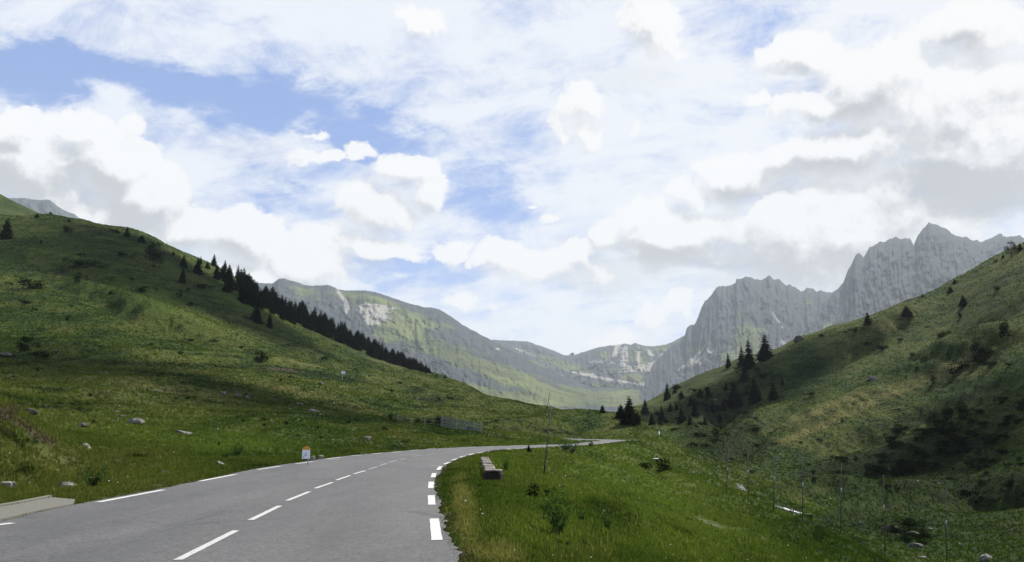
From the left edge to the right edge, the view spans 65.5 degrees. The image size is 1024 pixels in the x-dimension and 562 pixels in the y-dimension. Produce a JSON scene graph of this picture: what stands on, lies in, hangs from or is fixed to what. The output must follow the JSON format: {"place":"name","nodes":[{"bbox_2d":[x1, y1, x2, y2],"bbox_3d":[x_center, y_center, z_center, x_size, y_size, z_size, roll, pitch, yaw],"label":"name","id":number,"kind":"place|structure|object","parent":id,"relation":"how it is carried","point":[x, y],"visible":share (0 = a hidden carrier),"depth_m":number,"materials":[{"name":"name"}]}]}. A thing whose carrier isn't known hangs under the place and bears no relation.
{"place":"outdoors","nodes":[
{"label":"outdoors","id":0,"kind":"place"},
{"bbox_2d":[0,194,39,215],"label":"grassy shoulder","id":1,"kind":"object","parent":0,"point":[8,206],"visible":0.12,"depth_m":785.78},
{"bbox_2d":[0,497,74,521],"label":"pavement","id":2,"kind":"structure","parent":0,"point":[7,512],"depth_m":20.11,"materials":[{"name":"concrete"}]},
{"bbox_2d":[0,495,51,506],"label":"kerb","id":3,"kind":"structure","parent":2,"relation":"on","point":[23,501],"depth_m":21.27,"materials":[{"name":"concrete"}]},
{"bbox_2d":[9,198,78,218],"bbox_3d":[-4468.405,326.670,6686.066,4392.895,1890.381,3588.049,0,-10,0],"label":"distant peak","id":4,"kind":"structure","parent":0,"point":[42,206],"depth_m":6336.43,"materials":[{"name":"grey stone"}]},
{"bbox_2d":[0,440,630,561],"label":"road","id":5,"kind":"structure","parent":0,"point":[384,513],"depth_m":17.36,"materials":[{"name":"grey asphalt"}]},
{"bbox_2d":[0,445,523,524],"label":"edge marking","id":6,"kind":"object","parent":5,"relation":"on","point":[200,480],"visible":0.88,"depth_m":25.08,"materials":[{"name":"paint"}]},
{"bbox_2d":[173,447,510,559],"bbox_3d":[-4.777,10.707,47.303,5.438,0.001,71.265,-1,-10,5],"label":"line marking","id":7,"kind":"object","parent":5,"relation":"on","point":[186,555],"visible":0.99,"depth_m":15.46,"materials":[{"name":"paint"}]},
{"bbox_2d":[428,442,609,539],"bbox_3d":[1.419,13.136,60.535,9.022,0.001,93.791,-2,-11,9],"label":"edge marking","id":8,"kind":"object","parent":5,"relation":"on","point":[435,528],"visible":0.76,"depth_m":17.10,"materials":[{"name":"paint"}]},
{"bbox_2d":[258,278,643,411],"bbox_3d":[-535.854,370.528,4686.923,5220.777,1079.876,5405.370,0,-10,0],"label":"grassy mountain","id":9,"kind":"structure","parent":0,"point":[436,341],"depth_m":4617.73,"materials":[{"name":"green plant"}]},
{"bbox_2d":[0,213,1023,561],"bbox_3d":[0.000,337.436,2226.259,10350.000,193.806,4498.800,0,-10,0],"label":"ground","id":10,"kind":"structure","parent":0,"point":[874,332],"depth_m":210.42,"materials":[{"name":"green plant"}]},
{"bbox_2d":[0,219,13,239],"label":"spruce tree","id":11,"kind":"object","parent":10,"relation":"on","point":[6,231],"visible":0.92,"depth_m":327.26,"materials":[{"name":"green plant"}]},
{"bbox_2d":[1,481,15,487],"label":"boulder","id":12,"kind":"object","parent":10,"relation":"on","point":[10,483],"visible":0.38,"depth_m":26.78,"materials":[{"name":"stone"}]},
{"bbox_2d":[14,338,40,351],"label":"shrub","id":13,"kind":"object","parent":10,"relation":"on","point":[23,346],"visible":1,"depth_m":136.81,"materials":[{"name":"green plant"}]},
{"bbox_2d":[15,276,47,288],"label":"shrub","id":14,"kind":"object","parent":10,"relation":"on","point":[35,285],"visible":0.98,"depth_m":244.43,"materials":[{"name":"green plant"}]},
{"bbox_2d":[21,350,58,357],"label":"shrub","id":15,"kind":"object","parent":10,"relation":"on","point":[44,351],"visible":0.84,"depth_m":133.93,"materials":[{"name":"green plant"}]},
{"bbox_2d":[57,481,75,486],"bbox_3d":[-17.822,8.267,31.810,0.846,0.524,0.560,2,-11,-12],"label":"boulder","id":16,"kind":"object","parent":10,"relation":"on","point":[68,483],"visible":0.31,"depth_m":31.75,"materials":[{"name":"stone"}]},
{"bbox_2d":[72,271,88,281],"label":"shrub","id":17,"kind":"object","parent":10,"relation":"on","point":[77,277],"visible":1,"depth_m":259.18,"materials":[{"name":"green plant"}]},
{"bbox_2d":[63,257,106,268],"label":"shrub","id":18,"kind":"object","parent":10,"relation":"on","point":[83,262],"visible":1,"depth_m":288.71,"materials":[{"name":"green plant"}]},
{"bbox_2d":[82,464,109,485],"bbox_3d":[-14.190,6.649,27.130,0.869,0.829,0.831,6,-12,-28],"label":"shrub","id":19,"kind":"object","parent":10,"relation":"on","point":[96,479],"visible":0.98,"depth_m":27.06,"materials":[{"name":"green plant"}]},
{"bbox_2d":[127,417,144,423],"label":"boulder","id":20,"kind":"object","parent":10,"relation":"on","point":[138,420],"visible":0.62,"depth_m":70.90,"materials":[{"name":"stone"}]},
{"bbox_2d":[132,286,157,292],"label":"shrub","id":21,"kind":"object","parent":10,"relation":"on","point":[142,289],"visible":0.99,"depth_m":276.20,"materials":[{"name":"green plant"}]},
{"bbox_2d":[144,242,165,267],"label":"pine tree","id":22,"kind":"object","parent":10,"relation":"on","point":[154,254],"visible":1,"depth_m":334.65,"materials":[{"name":"green plant"}]},
{"bbox_2d":[179,268,185,282],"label":"spruce tree","id":23,"kind":"object","parent":10,"relation":"on","point":[182,279],"visible":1,"depth_m":324.50,"materials":[{"name":"green plant"}]},
{"bbox_2d":[179,255,187,268],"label":"spruce tree","id":24,"kind":"object","parent":10,"relation":"on","point":[183,264],"visible":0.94,"depth_m":362.41,"materials":[{"name":"green plant"}]},
{"bbox_2d":[192,258,204,275],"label":"spruce tree","id":25,"kind":"object","parent":10,"relation":"on","point":[198,269],"visible":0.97,"depth_m":369.05,"materials":[{"name":"green plant"}]},
{"bbox_2d":[212,266,220,279],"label":"spruce tree","id":26,"kind":"object","parent":10,"relation":"on","point":[216,276],"visible":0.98,"depth_m":396.03,"materials":[{"name":"green plant"}]},
{"bbox_2d":[221,278,230,292],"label":"spruce tree","id":27,"kind":"object","parent":10,"relation":"on","point":[226,287],"visible":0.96,"depth_m":352.17,"materials":[{"name":"green plant"}]},
{"bbox_2d":[221,269,235,283],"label":"spruce tree","id":28,"kind":"object","parent":10,"relation":"on","point":[229,273],"visible":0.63,"depth_m":407.43,"materials":[{"name":"green plant"}]},
{"bbox_2d":[229,440,249,454],"bbox_3d":[-18.247,11.222,53.287,1.426,1.160,1.471,6,-12,-30],"label":"shrub","id":29,"kind":"object","parent":10,"relation":"on","point":[237,451],"visible":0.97,"depth_m":53.13,"materials":[{"name":"green plant"}]},
{"bbox_2d":[236,288,251,304],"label":"spruce tree","id":30,"kind":"object","parent":10,"relation":"on","point":[243,296],"visible":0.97,"depth_m":348.07,"materials":[{"name":"green plant"}]},
{"bbox_2d":[249,302,264,323],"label":"spruce tree","id":31,"kind":"object","parent":10,"relation":"on","point":[255,316],"visible":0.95,"depth_m":318.24,"materials":[{"name":"green plant"}]},
{"bbox_2d":[253,351,270,361],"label":"shrub","id":32,"kind":"object","parent":10,"relation":"on","point":[258,358],"visible":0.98,"depth_m":193.15,"materials":[{"name":"green plant"}]},
{"bbox_2d":[263,294,270,308],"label":"spruce tree","id":33,"kind":"object","parent":10,"relation":"on","point":[266,302],"visible":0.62,"depth_m":410.80,"materials":[{"name":"green plant"}]},
{"bbox_2d":[266,312,272,328],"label":"spruce tree","id":34,"kind":"object","parent":10,"relation":"on","point":[269,321],"visible":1,"depth_m":323.48,"materials":[{"name":"green plant"}]},
{"bbox_2d":[268,302,276,314],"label":"spruce tree","id":35,"kind":"object","parent":10,"relation":"on","point":[272,309],"visible":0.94,"depth_m":400.08,"materials":[{"name":"green plant"}]},
{"bbox_2d":[279,308,285,320],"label":"spruce tree","id":36,"kind":"object","parent":10,"relation":"on","point":[282,316],"visible":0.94,"depth_m":401.92,"materials":[{"name":"green plant"}]},
{"bbox_2d":[302,446,309,464],"bbox_3d":[-11.104,9.509,42.899,0.406,1.180,0.104,2,-11,-12],"label":"milestone","id":37,"kind":"object","parent":10,"relation":"on","point":[305,452],"visible":0.91,"depth_m":42.89,"materials":[{"name":"white stone"}]},
{"bbox_2d":[301,312,310,328],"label":"spruce tree","id":38,"kind":"object","parent":10,"relation":"on","point":[305,324],"visible":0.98,"depth_m":427.39,"materials":[{"name":"green plant"}]},
{"bbox_2d":[315,319,325,333],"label":"spruce tree","id":39,"kind":"object","parent":10,"relation":"on","point":[322,326],"visible":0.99,"depth_m":436.79,"materials":[{"name":"green plant"}]},
{"bbox_2d":[314,317,330,334],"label":"spruce tree","id":40,"kind":"object","parent":10,"relation":"on","point":[320,326],"visible":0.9,"depth_m":438.00,"materials":[{"name":"green plant"}]},
{"bbox_2d":[321,321,332,337],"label":"spruce tree","id":41,"kind":"object","parent":10,"relation":"on","point":[326,334],"visible":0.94,"depth_m":438.29,"materials":[{"name":"green plant"}]},
{"bbox_2d":[352,337,362,350],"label":"spruce tree","id":42,"kind":"object","parent":10,"relation":"on","point":[356,346],"visible":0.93,"depth_m":440.79,"materials":[{"name":"green plant"}]},
{"bbox_2d":[369,344,377,357],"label":"spruce tree","id":43,"kind":"object","parent":10,"relation":"on","point":[374,355],"visible":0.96,"depth_m":438.43,"materials":[{"name":"green plant"}]},
{"bbox_2d":[395,351,403,365],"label":"spruce tree","id":44,"kind":"object","parent":10,"relation":"on","point":[400,358],"visible":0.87,"depth_m":440.03,"materials":[{"name":"green plant"}]},
{"bbox_2d":[408,357,416,369],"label":"spruce tree","id":45,"kind":"object","parent":10,"relation":"on","point":[412,366],"visible":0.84,"depth_m":420.63,"materials":[{"name":"green plant"}]},
{"bbox_2d":[397,415,440,425],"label":"fence","id":46,"kind":"object","parent":10,"relation":"on","point":[406,416],"visible":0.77,"depth_m":129.42,"materials":[{"name":"grey wood"}]},
{"bbox_2d":[0,399,893,561],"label":"grass","id":47,"kind":"structure","parent":10,"relation":"on","point":[517,506],"depth_m":33.80,"materials":[{"name":"green plant"}]},
{"bbox_2d":[441,415,481,431],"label":"fence","id":48,"kind":"object","parent":10,"relation":"on","point":[465,427],"visible":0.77,"depth_m":128.67,"materials":[{"name":"grey wood"}]},
{"bbox_2d":[481,457,502,480],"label":"stone parapet","id":49,"kind":"structure","parent":10,"relation":"on","point":[491,472],"depth_m":29.60,"materials":[{"name":"grey stone"}]},
{"bbox_2d":[13,236,1023,517],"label":"heather","id":50,"kind":"object","parent":10,"relation":"on","point":[489,402],"visible":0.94,"depth_m":202.65,"materials":[{"name":"green plant"}]},
{"bbox_2d":[524,483,550,497],"bbox_3d":[0.784,6.505,24.507,0.881,0.560,0.566,-1,-10,7],"label":"shrub","id":51,"kind":"object","parent":10,"relation":"on","point":[534,492],"visible":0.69,"depth_m":24.55,"materials":[{"name":"green plant"}]},
{"bbox_2d":[543,404,551,473],"bbox_3d":[2.391,10.874,53.816,0.126,5.140,0.126,7,-10,1],"label":"pole","id":52,"kind":"object","parent":10,"relation":"on","point":[547,440],"visible":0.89,"depth_m":53.78,"materials":[{"name":"grey wood"}]},
{"bbox_2d":[539,486,574,533],"bbox_3d":[0.907,4.733,16.289,0.760,1.060,0.737,-1,-10,6],"label":"shrub","id":53,"kind":"object","parent":10,"relation":"on","point":[554,514],"visible":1,"depth_m":16.29,"materials":[{"name":"green plant"}]},
{"bbox_2d":[577,505,585,520],"bbox_3d":[1.962,6.558,22.354,0.388,0.531,0.406,2,-11,-8],"label":"shrub","id":54,"kind":"object","parent":10,"relation":"on","point":[580,516],"visible":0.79,"depth_m":22.29,"materials":[{"name":"green plant"}]},
{"bbox_2d":[599,507,613,529],"bbox_3d":[3.009,7.629,25.376,0.517,0.784,0.541,-1,-10,6],"label":"shrub","id":55,"kind":"object","parent":10,"relation":"on","point":[607,525],"visible":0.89,"depth_m":25.33,"materials":[{"name":"green plant"}]},
{"bbox_2d":[614,404,625,418],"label":"spruce tree","id":56,"kind":"object","parent":10,"relation":"on","point":[618,414],"visible":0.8,"depth_m":161.67,"materials":[{"name":"green plant"}]},
{"bbox_2d":[617,396,642,424],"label":"spruce tree","id":57,"kind":"object","parent":10,"relation":"on","point":[631,417],"visible":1,"depth_m":154.59,"materials":[{"name":"green plant"}]},
{"bbox_2d":[640,400,649,414],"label":"spruce tree","id":58,"kind":"object","parent":10,"relation":"on","point":[645,411],"visible":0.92,"depth_m":386.59,"materials":[{"name":"green plant"}]},
{"bbox_2d":[642,458,672,471],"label":"shrub","id":59,"kind":"object","parent":10,"relation":"on","point":[664,467],"visible":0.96,"depth_m":79.73,"materials":[{"name":"green plant"}]},
{"bbox_2d":[658,406,665,420],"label":"spruce tree","id":60,"kind":"object","parent":10,"relation":"on","point":[661,415],"visible":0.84,"depth_m":304.88,"materials":[{"name":"green plant"}]},
{"bbox_2d":[663,383,670,400],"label":"spruce tree","id":61,"kind":"object","parent":10,"relation":"on","point":[667,396],"visible":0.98,"depth_m":442.81,"materials":[{"name":"green plant"}]},
{"bbox_2d":[677,407,685,423],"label":"spruce tree","id":62,"kind":"object","parent":10,"relation":"on","point":[681,417],"visible":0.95,"depth_m":277.65,"materials":[{"name":"green plant"}]},
{"bbox_2d":[691,401,699,416],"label":"spruce tree","id":63,"kind":"object","parent":10,"relation":"on","point":[695,412],"visible":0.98,"depth_m":276.44,"materials":[{"name":"green plant"}]},
{"bbox_2d":[725,381,743,408],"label":"spruce tree","id":64,"kind":"object","parent":10,"relation":"on","point":[735,400],"visible":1,"depth_m":331.00,"materials":[{"name":"green plant"}]},
{"bbox_2d":[736,346,744,367],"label":"spruce tree","id":65,"kind":"object","parent":10,"relation":"on","point":[741,360],"visible":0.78,"depth_m":422.57,"materials":[{"name":"green plant"}]},
{"bbox_2d":[739,368,749,382],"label":"spruce tree","id":66,"kind":"object","parent":10,"relation":"on","point":[744,375],"visible":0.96,"depth_m":375.41,"materials":[{"name":"green plant"}]},
{"bbox_2d":[742,341,755,368],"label":"spruce tree","id":67,"kind":"object","parent":10,"relation":"on","point":[748,362],"visible":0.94,"depth_m":400.42,"materials":[{"name":"green plant"}]},
{"bbox_2d":[747,375,761,405],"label":"spruce tree","id":68,"kind":"object","parent":10,"relation":"on","point":[755,396],"visible":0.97,"depth_m":309.12,"materials":[{"name":"green plant"}]},
{"bbox_2d":[755,335,774,361],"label":"spruce tree","id":69,"kind":"object","parent":10,"relation":"on","point":[763,354],"visible":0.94,"depth_m":410.27,"materials":[{"name":"green plant"}]},
{"bbox_2d":[767,382,778,400],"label":"spruce tree","id":70,"kind":"object","parent":10,"relation":"on","point":[773,395],"visible":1,"depth_m":298.51,"materials":[{"name":"green plant"}]},
{"bbox_2d":[773,455,774,511],"bbox_3d":[20.197,15.753,61.409,0.093,4.584,0.093,4,-10,1],"label":"pole","id":71,"kind":"object","parent":10,"relation":"on","point":[774,480],"visible":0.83,"depth_m":61.46,"materials":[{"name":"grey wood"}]},
{"bbox_2d":[793,335,803,342],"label":"boulder","id":72,"kind":"object","parent":10,"relation":"on","point":[799,338],"visible":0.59,"depth_m":413.76,"materials":[{"name":"stone"}]},
{"bbox_2d":[802,456,802,521],"bbox_3d":[20.365,14.696,55.816,0.085,4.766,0.085,4,-10,1],"label":"pole","id":73,"kind":"object","parent":10,"relation":"on","point":[802,488],"visible":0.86,"depth_m":55.81,"materials":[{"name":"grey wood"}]},
{"bbox_2d":[840,464,841,531],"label":"pole","id":74,"kind":"object","parent":10,"relation":"on","point":[841,496],"visible":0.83,"depth_m":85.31,"materials":[{"name":"grey wood"}]},
{"bbox_2d":[862,313,871,325],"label":"spruce tree","id":75,"kind":"object","parent":10,"relation":"on","point":[868,321],"visible":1,"depth_m":356.19,"materials":[{"name":"green plant"}]},
{"bbox_2d":[872,452,893,458],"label":"shrub","id":76,"kind":"object","parent":10,"relation":"on","point":[881,455],"visible":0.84,"depth_m":173.99,"materials":[{"name":"green plant"}]},
{"bbox_2d":[883,474,885,555],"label":"pole","id":77,"kind":"object","parent":10,"relation":"on","point":[884,516],"visible":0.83,"depth_m":76.29,"materials":[{"name":"grey wood"}]},
{"bbox_2d":[877,524,900,531],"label":"shrub","id":78,"kind":"object","parent":10,"relation":"on","point":[894,527],"visible":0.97,"depth_m":90.25,"materials":[{"name":"green plant"}]},
{"bbox_2d":[892,424,912,430],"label":"shrub","id":79,"kind":"object","parent":10,"relation":"on","point":[899,425],"visible":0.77,"depth_m":205.11,"materials":[{"name":"green plant"}]},
{"bbox_2d":[893,536,914,542],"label":"shrub","id":80,"kind":"object","parent":10,"relation":"on","point":[906,539],"visible":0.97,"depth_m":84.36,"materials":[{"name":"green plant"}]},
{"bbox_2d":[900,307,912,316],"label":"spruce tree","id":81,"kind":"object","parent":10,"relation":"on","point":[907,312],"visible":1,"depth_m":354.84,"materials":[{"name":"green plant"}]},
{"bbox_2d":[899,518,915,525],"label":"shrub","id":82,"kind":"object","parent":10,"relation":"on","point":[909,521],"visible":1,"depth_m":93.98,"materials":[{"name":"green plant"}]},
{"bbox_2d":[900,532,923,538],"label":"shrub","id":83,"kind":"object","parent":10,"relation":"on","point":[914,533],"visible":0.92,"depth_m":87.53,"materials":[{"name":"green plant"}]},
{"bbox_2d":[897,527,926,532],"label":"shrub","id":84,"kind":"object","parent":10,"relation":"on","point":[903,530],"visible":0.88,"depth_m":89.75,"materials":[{"name":"green plant"}]},
{"bbox_2d":[907,543,923,547],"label":"boulder","id":85,"kind":"object","parent":10,"relation":"on","point":[915,545],"visible":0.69,"depth_m":82.48,"materials":[{"name":"stone"}]},
{"bbox_2d":[910,538,929,543],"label":"shrub","id":86,"kind":"object","parent":10,"relation":"on","point":[920,541],"visible":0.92,"depth_m":83.89,"materials":[{"name":"green plant"}]},
{"bbox_2d":[933,419,948,425],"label":"shrub","id":87,"kind":"object","parent":10,"relation":"on","point":[937,422],"visible":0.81,"depth_m":181.61,"materials":[{"name":"green plant"}]},
{"bbox_2d":[933,449,951,456],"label":"shrub","id":88,"kind":"object","parent":10,"relation":"on","point":[946,453],"visible":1,"depth_m":168.15,"materials":[{"name":"green plant"}]},
{"bbox_2d":[939,404,952,420],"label":"shrub","id":89,"kind":"object","parent":10,"relation":"on","point":[949,412],"visible":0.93,"depth_m":182.76,"materials":[{"name":"green plant"}]},
{"bbox_2d":[946,486,946,561],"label":"pole","id":90,"kind":"object","parent":10,"relation":"on","point":[946,523],"visible":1,"depth_m":71.06,"materials":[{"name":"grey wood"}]},
{"bbox_2d":[946,366,962,373],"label":"shrub","id":91,"kind":"object","parent":10,"relation":"on","point":[953,369],"visible":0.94,"depth_m":228.56,"materials":[{"name":"green plant"}]},
{"bbox_2d":[947,361,969,367],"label":"shrub","id":92,"kind":"object","parent":10,"relation":"on","point":[963,365],"visible":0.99,"depth_m":229.08,"materials":[{"name":"green plant"}]},
{"bbox_2d":[957,295,967,307],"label":"spruce tree","id":93,"kind":"object","parent":10,"relation":"on","point":[963,302],"visible":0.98,"depth_m":338.67,"materials":[{"name":"green plant"}]},
{"bbox_2d":[956,404,970,418],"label":"shrub","id":94,"kind":"object","parent":10,"relation":"on","point":[963,412],"visible":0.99,"depth_m":177.04,"materials":[{"name":"green plant"}]},
{"bbox_2d":[964,431,980,437],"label":"shrub","id":95,"kind":"object","parent":10,"relation":"on","point":[974,435],"visible":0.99,"depth_m":164.05,"materials":[{"name":"green plant"}]},
{"bbox_2d":[966,357,989,363],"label":"shrub","id":96,"kind":"object","parent":10,"relation":"on","point":[976,360],"visible":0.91,"depth_m":225.13,"materials":[{"name":"green plant"}]},
{"bbox_2d":[970,341,987,358],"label":"shrub","id":97,"kind":"object","parent":10,"relation":"on","point":[972,348],"visible":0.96,"depth_m":227.16,"materials":[{"name":"green plant"}]},
{"bbox_2d":[969,361,998,365],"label":"shrub","id":98,"kind":"object","parent":10,"relation":"on","point":[991,363],"visible":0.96,"depth_m":215.61,"materials":[{"name":"green plant"}]},
{"bbox_2d":[979,554,991,561],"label":"boulder","id":99,"kind":"object","parent":10,"relation":"on","point":[983,557],"visible":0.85,"depth_m":72.91,"materials":[{"name":"stone"}]},
{"bbox_2d":[980,435,1000,442],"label":"shrub","id":100,"kind":"object","parent":10,"relation":"on","point":[992,439],"visible":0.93,"depth_m":135.93,"materials":[{"name":"green plant"}]},
{"bbox_2d":[997,319,1014,337],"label":"shrub","id":101,"kind":"object","parent":10,"relation":"on","point":[1003,329],"visible":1,"depth_m":229.14,"materials":[{"name":"green plant"}]},
{"bbox_2d":[1003,240,1017,255],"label":"pine tree","id":102,"kind":"object","parent":10,"relation":"on","point":[1011,249],"visible":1,"depth_m":364.01,"materials":[{"name":"green plant"}]},
{"bbox_2d":[0,0,1023,354],"label":"sky","id":103,"kind":"structure","parent":0,"point":[565,177],"materials":[{"name":"white"}]},
{"bbox_2d":[492,336,684,389],"bbox_3d":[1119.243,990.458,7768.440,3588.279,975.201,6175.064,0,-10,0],"label":"mountain","id":104,"kind":"structure","parent":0,"point":[626,366],"depth_m":7047.06,"materials":[{"name":"grey stone"}]},
{"bbox_2d":[571,439,616,441],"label":"side road","id":105,"kind":"structure","parent":0,"point":[601,440],"depth_m":131.26,"materials":[{"name":"grey asphalt"}]},
{"bbox_2d":[639,275,835,401],"bbox_3d":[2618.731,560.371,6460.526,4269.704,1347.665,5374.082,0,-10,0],"label":"rocky peak","id":106,"kind":"structure","parent":0,"point":[734,318],"depth_m":5661.56,"materials":[{"name":"grey stone"}]},
{"bbox_2d":[811,222,1023,332],"bbox_3d":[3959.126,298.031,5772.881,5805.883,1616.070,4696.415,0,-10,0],"label":"rocky peak","id":107,"kind":"structure","parent":0,"point":[881,275],"depth_m":5383.44,"materials":[{"name":"grey stone"}]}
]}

